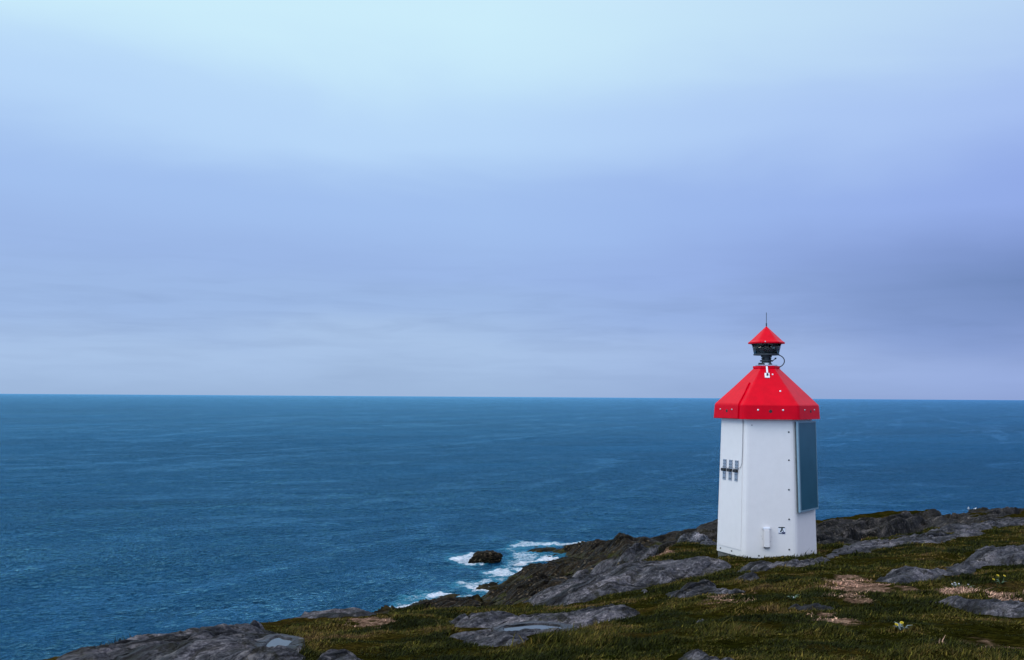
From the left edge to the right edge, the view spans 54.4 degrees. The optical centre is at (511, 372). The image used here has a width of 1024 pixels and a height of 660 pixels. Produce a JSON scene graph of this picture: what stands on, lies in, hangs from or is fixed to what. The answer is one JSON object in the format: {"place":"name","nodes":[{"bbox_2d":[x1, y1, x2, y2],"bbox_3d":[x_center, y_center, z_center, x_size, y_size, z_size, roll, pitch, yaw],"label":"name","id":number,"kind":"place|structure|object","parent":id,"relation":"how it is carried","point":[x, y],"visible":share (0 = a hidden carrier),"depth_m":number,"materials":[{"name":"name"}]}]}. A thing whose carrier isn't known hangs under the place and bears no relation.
{"place":"outdoors","nodes":[
{"label":"outdoors","id":0,"kind":"place"},
{"bbox_2d":[0,394,1023,659],"bbox_3d":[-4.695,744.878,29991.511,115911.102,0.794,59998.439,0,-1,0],"label":"sea","id":1,"kind":"structure","parent":0,"point":[122,516],"depth_m":130.58,"materials":[{"name":"liquid"}]},
{"bbox_2d":[468,550,502,563],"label":"sea rock","id":2,"kind":"object","parent":1,"relation":"in","point":[488,556],"visible":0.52,"depth_m":71.41,"materials":[{"name":"black stone"}]},
{"bbox_2d":[0,0,1023,399],"label":"sky","id":3,"kind":"structure","parent":0,"point":[446,198],"materials":[{"name":"blue"}]},
{"bbox_2d":[43,507,1023,659],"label":"ground","id":4,"kind":"structure","parent":0,"point":[858,528],"depth_m":11.51,"materials":[{"name":"green plant"}]},
{"bbox_2d":[56,625,305,659],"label":"rock outcrop","id":5,"kind":"object","parent":4,"relation":"on","point":[248,642],"visible":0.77,"depth_m":7.36,"materials":[{"name":"grey stone"}]},
{"bbox_2d":[187,620,264,640],"bbox_3d":[-2.556,2.471,8.967,0.589,0.688,3.043,0,-1,0],"label":"rock outcrop","id":6,"kind":"object","parent":5,"relation":"on","point":[211,632],"visible":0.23,"depth_m":8.47,"materials":[{"name":"grey stone"}]},
{"bbox_2d":[267,637,291,646],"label":"puddle water","id":7,"kind":"structure","parent":5,"relation":"on","point":[275,641],"depth_m":7.79,"materials":[{"name":"liquid"}]},
{"bbox_2d":[295,607,375,617],"bbox_3d":[-9.856,9.788,39.349,5.729,12.611,58.306,1,-1,-12],"label":"rock outcrop","id":8,"kind":"object","parent":4,"relation":"on","point":[341,613],"visible":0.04,"depth_m":12.04,"materials":[{"name":"grey stone"}]},
{"bbox_2d":[317,649,360,659],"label":"rock outcrop","id":9,"kind":"object","parent":4,"relation":"on","point":[335,654],"visible":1,"depth_m":7.01,"materials":[{"name":"grey stone"}]},
{"bbox_2d":[418,597,482,607],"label":"rock outcrop","id":10,"kind":"object","parent":4,"relation":"on","point":[447,602],"visible":0.68,"depth_m":53.17,"materials":[{"name":"grey stone"}]},
{"bbox_2d":[450,621,576,646],"bbox_3d":[-0.092,2.287,8.359,1.545,0.525,2.291,0,-1,16],"label":"rock outcrop","id":11,"kind":"object","parent":4,"relation":"on","point":[495,636],"visible":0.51,"depth_m":8.17,"materials":[{"name":"grey stone"}]},
{"bbox_2d":[504,624,560,630],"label":"puddle water","id":12,"kind":"structure","parent":11,"relation":"on","point":[533,626],"depth_m":8.74,"materials":[{"name":"blue liquid"}]},
{"bbox_2d":[481,573,576,604],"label":"rock outcrop","id":13,"kind":"object","parent":4,"relation":"on","point":[522,590],"visible":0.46,"depth_m":46.93,"materials":[{"name":"grey stone"}]},
{"bbox_2d":[449,603,639,627],"bbox_3d":[0.281,2.707,10.829,2.442,0.688,3.808,0,-1,0],"label":"rock outcrop","id":14,"kind":"object","parent":4,"relation":"on","point":[577,618],"visible":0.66,"depth_m":9.90,"materials":[{"name":"grey stone"}]},
{"bbox_2d":[508,558,624,578],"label":"rock outcrop","id":15,"kind":"object","parent":4,"relation":"on","point":[551,568],"visible":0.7,"depth_m":58.72,"materials":[{"name":"grey stone"}]},
{"bbox_2d":[552,533,661,558],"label":"rock outcrop","id":16,"kind":"object","parent":4,"relation":"on","point":[619,544],"visible":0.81,"depth_m":53.39,"materials":[{"name":"grey stone"}]},
{"bbox_2d":[572,542,661,577],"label":"rock outcrop","id":17,"kind":"object","parent":4,"relation":"on","point":[639,551],"visible":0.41,"depth_m":40.62,"materials":[{"name":"grey stone"}]},
{"bbox_2d":[523,556,730,605],"bbox_3d":[1.902,3.732,17.409,5.025,0.941,3.212,1,-2,-35],"label":"rock outcrop","id":18,"kind":"object","parent":4,"relation":"on","point":[630,576],"visible":0.84,"depth_m":16.33,"materials":[{"name":"grey stone"}]},
{"bbox_2d":[336,548,1023,648],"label":"dry grass","id":19,"kind":"structure","parent":4,"relation":"on","point":[953,590],"depth_m":10.49,"materials":[{"name":"plant"}]},
{"bbox_2d":[677,532,708,543],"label":"boulder","id":20,"kind":"object","parent":4,"relation":"on","point":[692,537],"visible":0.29,"depth_m":36.66,"materials":[{"name":"grey stone"}]},
{"bbox_2d":[665,579,744,597],"bbox_3d":[2.385,2.846,12.545,1.167,0.441,1.939,0,-1,0],"label":"rock outcrop","id":21,"kind":"object","parent":4,"relation":"on","point":[700,587],"visible":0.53,"depth_m":12.39,"materials":[{"name":"grey stone"}]},
{"bbox_2d":[678,649,733,659],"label":"rock outcrop","id":22,"kind":"object","parent":4,"relation":"on","point":[696,654],"visible":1,"depth_m":6.06,"materials":[{"name":"grey stone"}]},
{"bbox_2d":[700,539,716,544],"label":"boulder","id":23,"kind":"object","parent":4,"relation":"on","point":[708,541],"visible":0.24,"depth_m":32.76,"materials":[{"name":"grey stone"}]},
{"bbox_2d":[736,572,758,580],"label":"rock outcrop","id":24,"kind":"object","parent":4,"relation":"on","point":[749,576],"visible":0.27,"depth_m":13.74,"materials":[{"name":"grey stone"}]},
{"bbox_2d":[714,312,819,558],"bbox_3d":[5.685,1.478,22.271,2.300,5.645,2.178,0,-1,0],"label":"lighthouse","id":25,"kind":"object","parent":4,"relation":"on","point":[766,411],"visible":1,"depth_m":21.45,"materials":[{"name":"metal"}]},
{"bbox_2d":[718,420,742,549],"bbox_3d":[4.831,2.452,21.925,0.110,2.791,0.880,1,-1,-21],"label":"door","id":26,"kind":"structure","parent":25,"relation":"in","point":[730,515],"depth_m":21.90,"materials":[{"name":"white metal"}]},
{"bbox_2d":[738,556,829,571],"bbox_3d":[4.815,3.379,17.105,1.512,0.592,4.921,-1,-2,43],"label":"rock outcrop","id":27,"kind":"object","parent":4,"relation":"on","point":[757,566],"visible":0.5,"depth_m":16.38,"materials":[{"name":"grey stone"}]},
{"bbox_2d":[788,603,833,610],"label":"rock outcrop","id":28,"kind":"object","parent":4,"relation":"on","point":[816,606],"visible":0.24,"depth_m":9.14,"materials":[{"name":"grey stone"}]},
{"bbox_2d":[895,621,908,629],"bbox_3d":[2.779,1.825,7.144,0.136,0.078,0.136,1,-2,-32],"label":"yellow flower","id":29,"kind":"object","parent":4,"relation":"on","point":[900,626],"visible":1,"depth_m":7.13,"materials":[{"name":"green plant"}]},
{"bbox_2d":[825,529,983,557],"bbox_3d":[10.692,4.768,27.679,2.759,1.931,20.644,-1,-2,34],"label":"rock outcrop","id":30,"kind":"object","parent":4,"relation":"on","point":[865,546],"visible":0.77,"depth_m":28.08,"materials":[{"name":"grey stone"}]},
{"bbox_2d":[875,544,1023,583],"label":"rock outcrop","id":31,"kind":"object","parent":4,"relation":"on","point":[995,556],"visible":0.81,"depth_m":15.52,"materials":[{"name":"grey stone"}]},
{"bbox_2d":[926,517,1023,533],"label":"rock outcrop","id":32,"kind":"object","parent":4,"relation":"on","point":[999,523],"visible":0.65,"depth_m":45.34,"materials":[{"name":"grey stone"}]},
{"bbox_2d":[966,524,991,530],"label":"rock outcrop","id":33,"kind":"object","parent":4,"relation":"on","point":[981,527],"visible":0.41,"depth_m":42.03,"materials":[{"name":"grey stone"}]},
{"bbox_2d":[935,595,1023,617],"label":"rock outcrop","id":34,"kind":"object","parent":4,"relation":"on","point":[1006,608],"visible":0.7,"depth_m":9.05,"materials":[{"name":"grey stone"}]},
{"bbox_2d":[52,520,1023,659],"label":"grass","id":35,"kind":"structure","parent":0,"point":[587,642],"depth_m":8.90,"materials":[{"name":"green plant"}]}
]}

